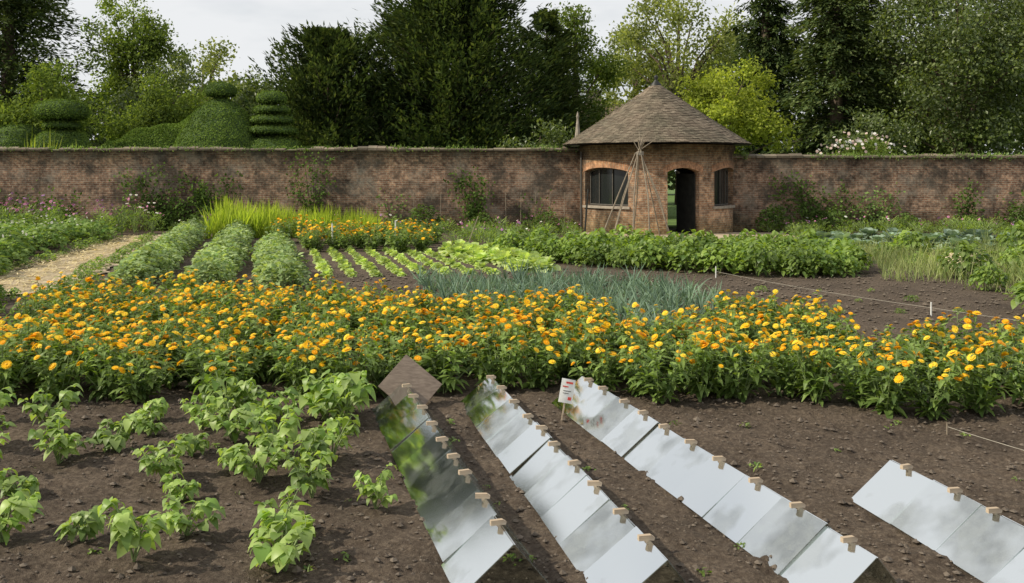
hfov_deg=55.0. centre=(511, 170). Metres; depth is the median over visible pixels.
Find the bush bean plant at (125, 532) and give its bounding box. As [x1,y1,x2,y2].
[97,496,169,561]
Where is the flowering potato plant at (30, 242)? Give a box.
[0,231,38,258]
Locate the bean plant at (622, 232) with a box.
[609,224,635,242]
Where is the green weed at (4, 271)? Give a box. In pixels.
[0,269,9,275]
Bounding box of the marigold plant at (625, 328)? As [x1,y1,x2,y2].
[609,317,657,358]
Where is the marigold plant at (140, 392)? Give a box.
[107,340,178,403]
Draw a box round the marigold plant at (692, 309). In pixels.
[669,305,713,348]
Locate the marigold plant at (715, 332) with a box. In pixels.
[677,315,740,368]
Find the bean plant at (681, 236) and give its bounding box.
[672,229,701,244]
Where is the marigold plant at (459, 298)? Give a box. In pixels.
[439,293,472,318]
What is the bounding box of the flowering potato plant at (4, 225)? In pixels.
[0,223,23,242]
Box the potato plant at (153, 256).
[122,246,171,274]
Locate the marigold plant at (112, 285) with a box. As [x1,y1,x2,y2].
[89,280,119,302]
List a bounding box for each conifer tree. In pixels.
[0,0,116,146]
[720,0,811,153]
[766,0,906,154]
[791,0,917,155]
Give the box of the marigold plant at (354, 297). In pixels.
[341,296,382,332]
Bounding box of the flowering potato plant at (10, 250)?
[0,235,29,262]
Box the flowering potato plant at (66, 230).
[50,221,76,239]
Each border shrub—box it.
[36,200,69,223]
[113,209,139,231]
[187,206,214,222]
[406,204,442,227]
[470,212,496,228]
[532,210,561,229]
[755,204,793,230]
[818,205,850,230]
[892,212,920,230]
[956,213,984,228]
[1001,203,1023,226]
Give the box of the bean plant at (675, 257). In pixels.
[656,245,689,268]
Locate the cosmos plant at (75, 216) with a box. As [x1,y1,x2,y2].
[65,209,81,222]
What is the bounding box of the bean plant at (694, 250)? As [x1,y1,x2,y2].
[676,236,705,264]
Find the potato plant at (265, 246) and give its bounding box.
[251,239,295,260]
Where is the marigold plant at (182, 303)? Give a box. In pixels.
[146,294,200,323]
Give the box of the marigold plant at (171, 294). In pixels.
[146,291,178,319]
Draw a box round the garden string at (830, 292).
[720,272,929,307]
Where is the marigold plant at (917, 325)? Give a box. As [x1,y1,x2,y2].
[898,317,946,360]
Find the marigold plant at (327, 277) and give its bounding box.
[296,274,342,305]
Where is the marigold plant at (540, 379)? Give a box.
[504,331,573,391]
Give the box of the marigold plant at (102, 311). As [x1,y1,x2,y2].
[93,302,128,339]
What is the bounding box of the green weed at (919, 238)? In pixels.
[888,229,936,255]
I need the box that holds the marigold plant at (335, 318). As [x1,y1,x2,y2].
[293,309,346,356]
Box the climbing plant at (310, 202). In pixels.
[285,146,336,219]
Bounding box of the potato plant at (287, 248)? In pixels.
[254,240,311,273]
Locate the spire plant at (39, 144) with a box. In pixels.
[24,137,62,148]
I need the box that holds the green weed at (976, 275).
[968,262,1010,291]
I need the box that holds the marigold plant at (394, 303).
[369,288,410,327]
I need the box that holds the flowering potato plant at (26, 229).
[21,225,60,249]
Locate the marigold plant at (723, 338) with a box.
[683,318,751,393]
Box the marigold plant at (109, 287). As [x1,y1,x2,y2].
[82,284,118,312]
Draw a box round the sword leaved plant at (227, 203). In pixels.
[222,194,243,211]
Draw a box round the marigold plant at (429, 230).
[409,229,432,249]
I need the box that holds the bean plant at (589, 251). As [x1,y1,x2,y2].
[574,245,605,266]
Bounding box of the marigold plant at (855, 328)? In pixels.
[825,325,860,356]
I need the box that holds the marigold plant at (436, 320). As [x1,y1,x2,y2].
[433,315,469,345]
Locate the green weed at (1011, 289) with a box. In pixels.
[1003,286,1015,299]
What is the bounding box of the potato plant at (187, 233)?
[166,229,197,241]
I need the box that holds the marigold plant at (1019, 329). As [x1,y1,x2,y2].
[1014,315,1023,338]
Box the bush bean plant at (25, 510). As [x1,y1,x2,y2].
[0,486,43,544]
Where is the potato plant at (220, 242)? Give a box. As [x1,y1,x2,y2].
[195,237,243,264]
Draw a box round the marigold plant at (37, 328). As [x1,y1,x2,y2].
[14,317,57,343]
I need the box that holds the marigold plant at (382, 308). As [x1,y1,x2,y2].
[370,301,413,331]
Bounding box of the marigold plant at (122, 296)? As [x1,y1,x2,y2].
[82,283,136,318]
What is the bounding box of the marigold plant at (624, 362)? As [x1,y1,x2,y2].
[608,341,666,396]
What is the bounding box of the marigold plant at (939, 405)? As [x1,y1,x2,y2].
[893,349,973,420]
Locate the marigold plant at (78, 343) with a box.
[46,327,97,370]
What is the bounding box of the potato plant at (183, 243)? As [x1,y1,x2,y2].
[163,231,195,249]
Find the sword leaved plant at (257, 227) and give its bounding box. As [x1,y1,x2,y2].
[243,204,268,237]
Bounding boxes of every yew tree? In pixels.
[236,19,424,146]
[329,0,582,150]
[338,8,470,146]
[498,7,610,144]
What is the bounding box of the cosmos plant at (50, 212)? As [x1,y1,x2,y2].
[38,198,65,221]
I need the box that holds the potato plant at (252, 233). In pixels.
[225,224,254,239]
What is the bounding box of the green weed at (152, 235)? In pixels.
[142,232,158,240]
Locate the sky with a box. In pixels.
[0,0,1022,170]
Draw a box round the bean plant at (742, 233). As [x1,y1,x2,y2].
[733,228,759,241]
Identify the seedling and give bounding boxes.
[87,547,103,553]
[303,564,312,571]
[333,551,349,561]
[502,553,521,565]
[696,567,711,576]
[747,461,762,471]
[754,286,768,291]
[890,420,901,425]
[894,308,906,313]
[902,295,920,301]
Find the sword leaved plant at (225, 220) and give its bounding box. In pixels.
[216,202,253,229]
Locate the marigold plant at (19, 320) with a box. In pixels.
[0,317,43,338]
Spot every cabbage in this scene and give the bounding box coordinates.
[816,231,834,238]
[826,232,851,242]
[831,231,849,236]
[849,233,867,239]
[852,238,873,248]
[858,227,877,239]
[867,234,885,245]
[875,232,913,248]
[878,231,896,235]
[886,227,901,232]
[921,233,945,248]
[941,229,962,240]
[943,237,971,247]
[949,234,973,242]
[960,229,975,236]
[969,237,986,248]
[971,229,995,237]
[979,235,993,247]
[986,232,1017,248]
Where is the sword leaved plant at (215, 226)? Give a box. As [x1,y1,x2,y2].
[197,207,230,238]
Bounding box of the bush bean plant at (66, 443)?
[28,411,97,463]
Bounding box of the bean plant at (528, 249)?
[523,235,556,259]
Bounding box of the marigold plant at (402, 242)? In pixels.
[383,227,412,251]
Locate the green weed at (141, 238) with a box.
[133,234,152,242]
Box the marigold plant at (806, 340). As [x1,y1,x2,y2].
[777,335,842,392]
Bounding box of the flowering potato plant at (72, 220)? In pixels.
[61,215,88,235]
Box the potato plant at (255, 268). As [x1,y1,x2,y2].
[251,254,305,280]
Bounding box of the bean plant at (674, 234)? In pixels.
[662,231,679,239]
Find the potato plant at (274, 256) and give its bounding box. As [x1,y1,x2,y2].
[252,250,306,286]
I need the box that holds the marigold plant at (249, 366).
[209,341,261,392]
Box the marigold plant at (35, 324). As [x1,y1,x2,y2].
[0,317,54,382]
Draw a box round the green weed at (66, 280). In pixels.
[57,276,75,284]
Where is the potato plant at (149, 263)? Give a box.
[112,258,162,284]
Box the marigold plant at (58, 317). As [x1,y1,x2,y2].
[24,306,73,336]
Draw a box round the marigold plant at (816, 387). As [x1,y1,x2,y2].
[788,335,837,406]
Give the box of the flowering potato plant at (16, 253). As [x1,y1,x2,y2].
[0,235,29,265]
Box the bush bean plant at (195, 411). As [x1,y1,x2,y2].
[180,390,226,430]
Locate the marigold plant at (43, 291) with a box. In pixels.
[28,272,79,304]
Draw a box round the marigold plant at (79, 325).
[49,305,105,341]
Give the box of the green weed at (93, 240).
[87,237,102,245]
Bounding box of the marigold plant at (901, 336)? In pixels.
[871,324,919,355]
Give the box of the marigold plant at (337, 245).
[319,222,350,250]
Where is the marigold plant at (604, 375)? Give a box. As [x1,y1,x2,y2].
[568,338,631,393]
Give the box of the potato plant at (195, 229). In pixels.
[173,223,204,239]
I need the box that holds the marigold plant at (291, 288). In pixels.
[280,285,297,315]
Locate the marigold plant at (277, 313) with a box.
[263,295,316,339]
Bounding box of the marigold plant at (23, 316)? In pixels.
[3,310,48,337]
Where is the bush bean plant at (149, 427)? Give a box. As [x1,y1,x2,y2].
[135,410,166,435]
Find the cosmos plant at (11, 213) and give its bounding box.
[0,192,33,222]
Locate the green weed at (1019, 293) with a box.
[1011,278,1023,308]
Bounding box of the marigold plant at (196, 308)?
[188,301,229,330]
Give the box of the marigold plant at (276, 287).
[247,286,282,307]
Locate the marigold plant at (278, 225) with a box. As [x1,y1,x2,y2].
[265,219,293,237]
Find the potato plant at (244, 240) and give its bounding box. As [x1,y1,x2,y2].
[212,230,251,254]
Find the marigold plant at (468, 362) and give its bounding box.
[452,324,478,375]
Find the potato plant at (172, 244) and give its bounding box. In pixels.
[151,238,177,252]
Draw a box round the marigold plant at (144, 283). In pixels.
[132,276,167,310]
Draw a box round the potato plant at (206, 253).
[183,249,238,282]
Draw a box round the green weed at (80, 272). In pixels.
[69,267,97,281]
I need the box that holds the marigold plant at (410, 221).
[396,219,416,238]
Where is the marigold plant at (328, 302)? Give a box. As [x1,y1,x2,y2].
[303,298,349,327]
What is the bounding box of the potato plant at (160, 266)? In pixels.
[132,251,175,273]
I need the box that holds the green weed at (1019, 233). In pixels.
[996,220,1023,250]
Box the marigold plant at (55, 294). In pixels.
[22,290,69,313]
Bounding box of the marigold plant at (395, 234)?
[383,226,401,247]
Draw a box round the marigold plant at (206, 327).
[175,319,226,359]
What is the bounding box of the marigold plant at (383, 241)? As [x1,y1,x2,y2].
[371,221,390,246]
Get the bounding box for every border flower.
[192,216,212,230]
[383,214,404,231]
[433,215,456,229]
[436,219,457,232]
[439,225,470,244]
[455,221,474,238]
[460,220,495,241]
[462,225,485,238]
[467,227,488,240]
[474,226,502,243]
[481,226,502,236]
[484,216,513,230]
[486,225,521,238]
[495,220,520,234]
[525,216,539,230]
[525,222,559,234]
[533,222,564,235]
[551,217,577,231]
[556,225,581,235]
[561,224,581,233]
[757,219,779,232]
[776,221,795,231]
[782,220,804,235]
[792,220,809,231]
[797,217,818,231]
[805,220,825,231]
[810,216,832,230]
[829,225,852,233]
[835,216,863,232]
[852,216,877,233]
[872,215,904,231]
[874,218,904,230]
[894,215,920,228]
[902,218,932,232]
[906,222,934,232]
[917,219,936,231]
[928,223,946,232]
[932,217,963,229]
[936,216,970,230]
[944,214,979,234]
[961,217,987,228]
[967,217,1003,235]
[975,223,997,233]
[980,216,1011,229]
[993,222,1013,234]
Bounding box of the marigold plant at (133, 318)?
[106,298,159,331]
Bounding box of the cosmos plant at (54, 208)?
[40,194,67,219]
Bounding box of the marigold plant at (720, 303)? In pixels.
[713,290,759,315]
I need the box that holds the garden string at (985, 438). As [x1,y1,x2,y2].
[949,427,1023,450]
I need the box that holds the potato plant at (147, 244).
[126,242,172,261]
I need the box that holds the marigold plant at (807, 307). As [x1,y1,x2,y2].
[781,295,823,333]
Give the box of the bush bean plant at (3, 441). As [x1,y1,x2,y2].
[0,432,10,458]
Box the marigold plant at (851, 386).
[826,346,899,407]
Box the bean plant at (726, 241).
[703,235,739,267]
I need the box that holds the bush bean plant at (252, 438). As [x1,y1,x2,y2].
[245,420,279,446]
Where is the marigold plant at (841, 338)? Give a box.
[828,332,878,379]
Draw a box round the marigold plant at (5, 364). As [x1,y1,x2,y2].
[0,332,42,394]
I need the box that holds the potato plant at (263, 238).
[252,234,296,250]
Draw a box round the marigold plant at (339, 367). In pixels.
[315,330,386,395]
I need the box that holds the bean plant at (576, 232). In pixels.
[564,230,589,239]
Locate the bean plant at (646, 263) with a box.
[627,239,666,267]
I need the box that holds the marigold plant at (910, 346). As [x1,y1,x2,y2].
[876,334,937,377]
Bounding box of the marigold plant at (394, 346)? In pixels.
[354,327,421,384]
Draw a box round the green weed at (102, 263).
[89,262,108,269]
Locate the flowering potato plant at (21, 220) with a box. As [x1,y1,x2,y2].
[13,219,37,225]
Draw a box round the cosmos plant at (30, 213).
[20,198,40,223]
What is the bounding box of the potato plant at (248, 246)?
[221,234,251,249]
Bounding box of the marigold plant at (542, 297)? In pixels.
[519,288,565,318]
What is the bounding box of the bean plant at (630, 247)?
[615,243,639,264]
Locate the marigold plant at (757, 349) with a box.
[723,331,780,384]
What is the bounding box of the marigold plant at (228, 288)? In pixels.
[199,284,252,320]
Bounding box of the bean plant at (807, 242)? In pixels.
[794,239,824,251]
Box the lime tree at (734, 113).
[672,53,801,153]
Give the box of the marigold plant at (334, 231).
[324,223,348,243]
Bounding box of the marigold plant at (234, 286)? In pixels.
[207,281,240,307]
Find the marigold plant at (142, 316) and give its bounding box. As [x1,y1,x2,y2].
[121,311,169,348]
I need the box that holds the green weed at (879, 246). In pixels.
[873,242,894,256]
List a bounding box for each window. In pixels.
[582,168,629,208]
[713,168,734,208]
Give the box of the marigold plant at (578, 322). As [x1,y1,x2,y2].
[555,314,600,354]
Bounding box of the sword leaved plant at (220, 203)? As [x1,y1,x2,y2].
[204,197,232,235]
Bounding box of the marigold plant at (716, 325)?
[682,318,738,345]
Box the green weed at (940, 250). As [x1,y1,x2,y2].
[936,246,951,254]
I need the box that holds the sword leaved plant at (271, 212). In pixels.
[260,201,282,226]
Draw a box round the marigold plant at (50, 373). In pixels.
[25,334,98,405]
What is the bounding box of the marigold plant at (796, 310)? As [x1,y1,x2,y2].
[755,294,810,331]
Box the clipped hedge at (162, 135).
[102,115,189,147]
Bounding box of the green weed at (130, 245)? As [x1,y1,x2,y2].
[121,243,139,249]
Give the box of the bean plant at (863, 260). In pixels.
[844,245,875,272]
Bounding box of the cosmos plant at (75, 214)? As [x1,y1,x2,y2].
[65,204,87,222]
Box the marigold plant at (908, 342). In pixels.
[879,331,929,373]
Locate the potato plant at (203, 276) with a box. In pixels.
[191,257,236,284]
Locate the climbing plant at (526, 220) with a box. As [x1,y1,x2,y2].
[516,189,554,228]
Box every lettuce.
[315,261,329,269]
[319,269,332,276]
[332,255,344,260]
[338,259,351,267]
[340,264,351,270]
[344,268,357,273]
[347,272,356,276]
[355,256,367,262]
[356,258,367,264]
[361,261,376,268]
[366,266,377,271]
[370,270,383,276]
[380,258,391,264]
[386,263,399,269]
[392,268,404,274]
[394,253,407,259]
[397,271,406,276]
[409,264,417,270]
[411,251,421,257]
[414,265,426,271]
[417,255,426,261]
[423,260,433,265]
[433,263,445,270]
[437,241,451,252]
[437,266,451,273]
[441,246,451,255]
[444,245,464,257]
[445,257,457,264]
[450,262,463,267]
[454,239,464,244]
[462,242,472,247]
[462,268,476,274]
[463,257,473,263]
[464,249,475,255]
[468,250,485,261]
[470,246,482,249]
[472,252,491,262]
[474,262,487,269]
[485,245,500,254]
[486,247,498,257]
[487,268,501,274]
[488,253,499,263]
[489,249,511,262]
[490,250,514,264]
[497,257,509,267]
[503,246,515,252]
[503,259,518,270]
[510,248,521,258]
[510,259,534,272]
[515,250,529,259]
[526,251,541,260]
[528,254,539,265]
[531,259,556,272]
[535,255,560,270]
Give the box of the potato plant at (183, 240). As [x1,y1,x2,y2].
[155,233,191,255]
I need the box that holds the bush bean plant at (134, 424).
[114,412,149,433]
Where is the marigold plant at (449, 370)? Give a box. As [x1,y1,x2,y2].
[412,333,480,392]
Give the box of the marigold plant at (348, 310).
[343,304,374,321]
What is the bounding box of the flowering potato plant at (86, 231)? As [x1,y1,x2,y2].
[75,224,107,238]
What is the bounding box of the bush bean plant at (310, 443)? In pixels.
[284,427,338,467]
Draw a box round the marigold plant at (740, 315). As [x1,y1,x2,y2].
[710,304,755,343]
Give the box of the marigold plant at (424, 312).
[380,304,433,350]
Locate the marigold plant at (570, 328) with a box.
[534,316,591,379]
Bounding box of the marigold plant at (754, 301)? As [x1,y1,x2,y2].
[737,289,779,322]
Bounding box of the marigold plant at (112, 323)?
[95,311,143,342]
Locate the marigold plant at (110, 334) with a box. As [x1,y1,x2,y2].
[94,320,151,362]
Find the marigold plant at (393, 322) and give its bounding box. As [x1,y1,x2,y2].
[353,320,399,353]
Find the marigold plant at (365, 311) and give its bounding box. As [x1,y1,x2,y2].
[335,293,384,349]
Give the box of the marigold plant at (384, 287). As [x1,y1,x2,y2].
[361,278,401,304]
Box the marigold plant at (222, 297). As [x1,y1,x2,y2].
[211,290,248,309]
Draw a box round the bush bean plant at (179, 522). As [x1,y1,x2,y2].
[156,485,225,535]
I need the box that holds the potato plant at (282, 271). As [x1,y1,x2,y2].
[253,258,310,291]
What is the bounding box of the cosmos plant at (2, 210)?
[0,194,18,221]
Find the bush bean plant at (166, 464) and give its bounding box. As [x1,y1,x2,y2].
[132,439,193,477]
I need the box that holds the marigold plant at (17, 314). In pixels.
[0,292,56,324]
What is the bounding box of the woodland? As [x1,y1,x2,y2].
[40,22,1023,189]
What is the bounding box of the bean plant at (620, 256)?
[605,246,634,268]
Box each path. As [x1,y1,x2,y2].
[0,235,162,294]
[580,232,794,241]
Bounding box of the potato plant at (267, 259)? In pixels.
[253,250,294,269]
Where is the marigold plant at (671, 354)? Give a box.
[660,329,714,391]
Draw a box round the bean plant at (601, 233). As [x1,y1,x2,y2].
[578,227,620,265]
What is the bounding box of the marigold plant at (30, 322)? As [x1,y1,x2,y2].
[0,314,42,360]
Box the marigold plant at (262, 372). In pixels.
[226,323,291,383]
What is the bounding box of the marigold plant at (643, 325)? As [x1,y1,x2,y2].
[614,317,653,352]
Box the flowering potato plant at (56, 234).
[27,221,68,252]
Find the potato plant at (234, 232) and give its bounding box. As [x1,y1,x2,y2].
[211,228,250,250]
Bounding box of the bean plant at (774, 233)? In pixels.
[769,230,782,239]
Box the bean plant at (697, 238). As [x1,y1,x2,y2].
[680,231,718,255]
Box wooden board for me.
[378,355,441,404]
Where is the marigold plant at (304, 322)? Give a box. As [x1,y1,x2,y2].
[291,313,347,335]
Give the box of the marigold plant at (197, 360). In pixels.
[177,339,242,396]
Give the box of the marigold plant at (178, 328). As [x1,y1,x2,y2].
[150,310,203,356]
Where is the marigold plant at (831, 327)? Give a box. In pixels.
[787,310,854,367]
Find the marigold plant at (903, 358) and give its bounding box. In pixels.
[861,347,921,396]
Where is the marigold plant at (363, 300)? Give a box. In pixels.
[330,291,379,311]
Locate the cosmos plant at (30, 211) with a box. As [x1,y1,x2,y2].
[14,197,44,224]
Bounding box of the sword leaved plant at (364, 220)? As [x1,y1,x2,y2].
[354,206,373,227]
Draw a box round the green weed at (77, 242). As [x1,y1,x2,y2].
[69,238,90,247]
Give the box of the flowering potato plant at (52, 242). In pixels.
[21,223,58,254]
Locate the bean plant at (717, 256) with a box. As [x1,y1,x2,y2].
[695,242,744,273]
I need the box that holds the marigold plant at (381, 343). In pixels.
[366,322,420,365]
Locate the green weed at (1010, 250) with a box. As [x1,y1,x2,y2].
[995,245,1022,268]
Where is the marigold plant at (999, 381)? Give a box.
[976,328,1023,392]
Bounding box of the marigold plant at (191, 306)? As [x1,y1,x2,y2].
[170,293,211,320]
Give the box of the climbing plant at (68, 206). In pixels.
[28,179,90,219]
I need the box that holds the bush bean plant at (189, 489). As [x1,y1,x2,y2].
[160,471,200,499]
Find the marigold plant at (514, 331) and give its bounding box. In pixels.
[469,313,539,377]
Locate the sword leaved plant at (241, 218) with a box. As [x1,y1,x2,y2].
[230,201,255,225]
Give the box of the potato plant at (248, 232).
[224,224,254,243]
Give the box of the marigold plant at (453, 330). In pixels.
[445,319,481,352]
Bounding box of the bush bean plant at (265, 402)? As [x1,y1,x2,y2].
[246,377,298,420]
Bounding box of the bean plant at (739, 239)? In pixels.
[728,237,747,248]
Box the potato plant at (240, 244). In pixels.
[210,236,247,254]
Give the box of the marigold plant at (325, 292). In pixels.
[294,284,342,322]
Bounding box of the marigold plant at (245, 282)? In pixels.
[231,274,275,304]
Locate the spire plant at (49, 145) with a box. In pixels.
[28,132,55,147]
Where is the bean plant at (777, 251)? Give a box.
[759,245,785,270]
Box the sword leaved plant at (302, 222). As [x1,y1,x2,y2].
[292,209,314,237]
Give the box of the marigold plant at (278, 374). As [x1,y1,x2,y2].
[257,327,320,384]
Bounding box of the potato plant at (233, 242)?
[213,239,246,254]
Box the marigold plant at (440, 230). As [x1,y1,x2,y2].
[420,218,446,242]
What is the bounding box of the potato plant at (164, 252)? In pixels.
[139,248,181,271]
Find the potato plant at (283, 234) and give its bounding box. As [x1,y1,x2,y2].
[256,228,294,244]
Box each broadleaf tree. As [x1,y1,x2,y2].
[0,57,96,146]
[71,0,196,126]
[80,69,209,145]
[103,50,214,130]
[159,36,261,102]
[228,65,306,123]
[495,115,575,150]
[530,1,631,141]
[588,22,691,103]
[596,0,752,204]
[816,0,999,153]
[845,0,1023,155]
[943,0,1023,153]
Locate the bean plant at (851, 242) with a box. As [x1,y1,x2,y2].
[844,237,860,246]
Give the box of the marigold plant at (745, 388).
[708,336,781,402]
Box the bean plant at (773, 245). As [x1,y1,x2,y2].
[766,242,779,252]
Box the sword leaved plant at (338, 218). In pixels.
[330,208,345,225]
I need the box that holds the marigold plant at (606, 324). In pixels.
[581,311,653,379]
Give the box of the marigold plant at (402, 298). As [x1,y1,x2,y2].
[374,289,411,314]
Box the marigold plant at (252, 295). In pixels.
[231,284,274,309]
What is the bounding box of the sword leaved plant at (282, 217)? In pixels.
[271,208,292,227]
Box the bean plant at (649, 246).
[625,235,671,270]
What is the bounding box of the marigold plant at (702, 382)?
[672,332,731,401]
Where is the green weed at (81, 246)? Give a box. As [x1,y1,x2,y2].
[72,242,87,250]
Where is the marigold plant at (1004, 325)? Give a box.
[975,316,1023,368]
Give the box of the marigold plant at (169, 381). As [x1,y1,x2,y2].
[147,331,204,388]
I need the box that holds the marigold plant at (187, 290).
[165,282,211,310]
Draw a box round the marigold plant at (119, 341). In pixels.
[95,330,145,374]
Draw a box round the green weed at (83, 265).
[74,260,102,273]
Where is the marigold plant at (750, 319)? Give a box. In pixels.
[728,307,773,341]
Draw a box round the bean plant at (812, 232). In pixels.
[790,228,827,247]
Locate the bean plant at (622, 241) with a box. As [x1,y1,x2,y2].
[604,236,633,260]
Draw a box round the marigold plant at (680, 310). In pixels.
[637,304,687,351]
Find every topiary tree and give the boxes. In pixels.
[0,123,45,146]
[30,99,91,148]
[174,81,258,147]
[247,90,303,148]
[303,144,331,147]
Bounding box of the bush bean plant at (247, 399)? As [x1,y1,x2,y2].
[223,385,255,408]
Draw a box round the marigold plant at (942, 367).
[915,347,963,397]
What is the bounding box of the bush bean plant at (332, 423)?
[307,413,359,459]
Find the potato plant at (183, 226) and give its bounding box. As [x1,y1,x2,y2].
[165,225,197,243]
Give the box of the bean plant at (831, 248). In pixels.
[810,243,850,270]
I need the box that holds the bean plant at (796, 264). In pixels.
[780,248,815,278]
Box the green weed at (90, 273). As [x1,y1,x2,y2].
[81,268,98,276]
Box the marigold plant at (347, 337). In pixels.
[298,327,364,382]
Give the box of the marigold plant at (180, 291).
[168,289,192,317]
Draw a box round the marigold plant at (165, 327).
[138,313,189,366]
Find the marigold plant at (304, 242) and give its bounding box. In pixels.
[296,225,322,249]
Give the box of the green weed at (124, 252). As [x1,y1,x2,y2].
[114,249,131,256]
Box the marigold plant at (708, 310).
[692,298,737,332]
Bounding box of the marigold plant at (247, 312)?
[241,306,278,337]
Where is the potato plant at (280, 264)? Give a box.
[256,258,299,278]
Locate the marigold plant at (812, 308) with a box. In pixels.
[805,305,859,341]
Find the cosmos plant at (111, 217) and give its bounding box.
[93,199,116,230]
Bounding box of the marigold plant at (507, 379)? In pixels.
[469,333,532,389]
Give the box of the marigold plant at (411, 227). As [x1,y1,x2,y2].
[405,221,426,244]
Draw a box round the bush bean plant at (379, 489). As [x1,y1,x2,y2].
[353,462,397,508]
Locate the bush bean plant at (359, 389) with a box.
[309,370,375,423]
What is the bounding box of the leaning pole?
[584,189,588,233]
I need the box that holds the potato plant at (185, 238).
[169,232,193,250]
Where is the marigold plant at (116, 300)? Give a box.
[100,290,143,317]
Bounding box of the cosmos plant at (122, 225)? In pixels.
[106,204,138,234]
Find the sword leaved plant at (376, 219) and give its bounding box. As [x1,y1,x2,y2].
[366,207,383,234]
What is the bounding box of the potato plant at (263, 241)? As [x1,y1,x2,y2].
[251,236,295,252]
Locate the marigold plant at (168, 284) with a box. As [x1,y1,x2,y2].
[154,271,190,298]
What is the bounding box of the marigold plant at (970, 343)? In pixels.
[942,333,1010,392]
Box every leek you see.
[408,263,441,290]
[409,262,437,287]
[418,270,434,285]
[420,271,435,289]
[423,277,438,294]
[428,263,449,283]
[430,266,449,281]
[430,272,437,294]
[430,284,450,301]
[433,276,447,295]
[434,273,459,308]
[435,268,455,287]
[443,270,460,296]
[443,277,470,300]
[448,270,468,294]
[448,286,476,305]
[456,282,481,307]
[459,267,480,293]
[464,280,483,297]
[466,274,483,292]
[474,270,489,291]
[474,276,497,294]
[480,268,497,286]
[483,281,496,299]
[489,277,508,299]
[497,285,524,307]
[501,259,510,284]
[501,279,532,302]
[503,256,526,283]
[503,278,524,298]
[504,258,528,282]
[512,269,534,289]
[512,272,547,296]
[514,261,533,277]
[529,262,542,282]
[534,269,552,289]
[538,262,555,281]
[541,272,560,286]
[542,264,564,285]
[555,274,570,289]
[562,273,580,287]
[570,273,592,293]
[573,268,602,282]
[578,271,594,287]
[579,263,607,280]
[581,287,600,307]
[583,263,600,286]
[585,280,605,294]
[588,279,613,297]
[589,270,610,286]
[593,281,614,301]
[597,275,624,297]
[598,262,612,281]
[602,277,612,295]
[603,287,634,319]
[604,272,620,293]
[605,273,633,291]
[607,291,641,314]
[609,288,621,313]
[612,289,636,327]
[616,294,641,320]
[617,274,638,301]
[617,286,634,305]
[619,272,637,296]
[621,263,644,286]
[621,299,644,323]
[624,262,651,292]
[628,286,650,308]
[632,274,665,292]
[632,288,649,299]
[632,301,660,320]
[636,281,655,304]
[638,306,671,326]
[641,280,670,296]
[641,291,663,318]
[641,307,677,333]
[644,281,672,305]
[644,284,663,314]
[645,286,668,302]
[649,269,675,290]
[653,295,670,322]
[655,277,671,295]
[655,284,686,314]
[655,290,663,314]
[656,281,673,307]
[659,279,680,299]
[663,289,679,316]
[664,278,687,301]
[664,288,698,314]
[665,275,690,293]
[668,295,693,312]
[672,285,686,303]
[677,283,703,306]
[678,281,687,296]
[680,270,703,293]
[683,281,703,308]
[684,304,711,321]
[686,276,711,293]
[688,283,700,310]
[690,285,716,319]
[692,280,720,315]
[703,284,721,313]
[704,281,731,299]
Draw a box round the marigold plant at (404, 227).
[401,218,426,235]
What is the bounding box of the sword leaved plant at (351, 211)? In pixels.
[344,208,372,223]
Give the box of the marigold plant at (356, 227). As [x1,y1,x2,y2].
[346,220,371,242]
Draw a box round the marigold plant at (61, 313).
[40,309,74,326]
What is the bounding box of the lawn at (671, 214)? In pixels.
[667,177,675,227]
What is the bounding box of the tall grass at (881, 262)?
[851,229,1023,292]
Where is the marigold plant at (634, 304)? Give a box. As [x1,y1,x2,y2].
[592,297,647,353]
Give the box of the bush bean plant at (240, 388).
[192,362,252,420]
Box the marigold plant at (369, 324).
[352,306,401,353]
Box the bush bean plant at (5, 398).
[0,387,16,408]
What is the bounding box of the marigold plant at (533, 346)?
[520,325,560,365]
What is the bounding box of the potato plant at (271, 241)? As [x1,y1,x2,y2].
[252,237,295,253]
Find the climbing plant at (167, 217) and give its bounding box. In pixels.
[109,162,220,230]
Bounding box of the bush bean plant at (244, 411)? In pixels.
[200,396,263,442]
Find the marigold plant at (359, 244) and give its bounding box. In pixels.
[350,227,373,248]
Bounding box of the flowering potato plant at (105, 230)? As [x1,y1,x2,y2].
[69,216,114,242]
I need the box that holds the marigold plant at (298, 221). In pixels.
[292,214,318,241]
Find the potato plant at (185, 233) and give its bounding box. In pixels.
[176,229,198,247]
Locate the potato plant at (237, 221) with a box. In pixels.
[220,219,252,231]
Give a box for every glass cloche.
[372,382,432,422]
[378,392,442,434]
[384,404,451,449]
[391,418,462,467]
[398,432,475,486]
[407,450,484,505]
[417,467,507,532]
[429,489,528,560]
[441,515,548,582]
[460,375,498,414]
[467,385,511,425]
[476,398,522,442]
[486,410,548,456]
[497,422,561,472]
[510,439,584,496]
[524,455,589,516]
[541,475,609,543]
[552,376,617,413]
[559,500,665,571]
[567,386,622,427]
[583,396,651,441]
[583,526,685,582]
[601,408,658,455]
[623,423,683,470]
[646,439,713,494]
[672,455,744,516]
[702,475,811,542]
[738,497,829,574]
[780,526,897,582]
[852,460,930,524]
[900,480,996,550]
[936,505,1023,582]
[987,548,1023,582]
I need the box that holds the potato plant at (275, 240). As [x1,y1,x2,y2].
[254,237,294,261]
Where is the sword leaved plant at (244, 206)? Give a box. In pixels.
[235,194,253,218]
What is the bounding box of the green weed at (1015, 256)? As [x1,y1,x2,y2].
[1008,244,1023,269]
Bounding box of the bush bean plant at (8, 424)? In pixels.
[0,415,16,432]
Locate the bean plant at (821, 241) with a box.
[805,238,828,247]
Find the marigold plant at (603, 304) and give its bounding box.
[572,297,613,326]
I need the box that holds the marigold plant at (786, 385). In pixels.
[744,329,818,397]

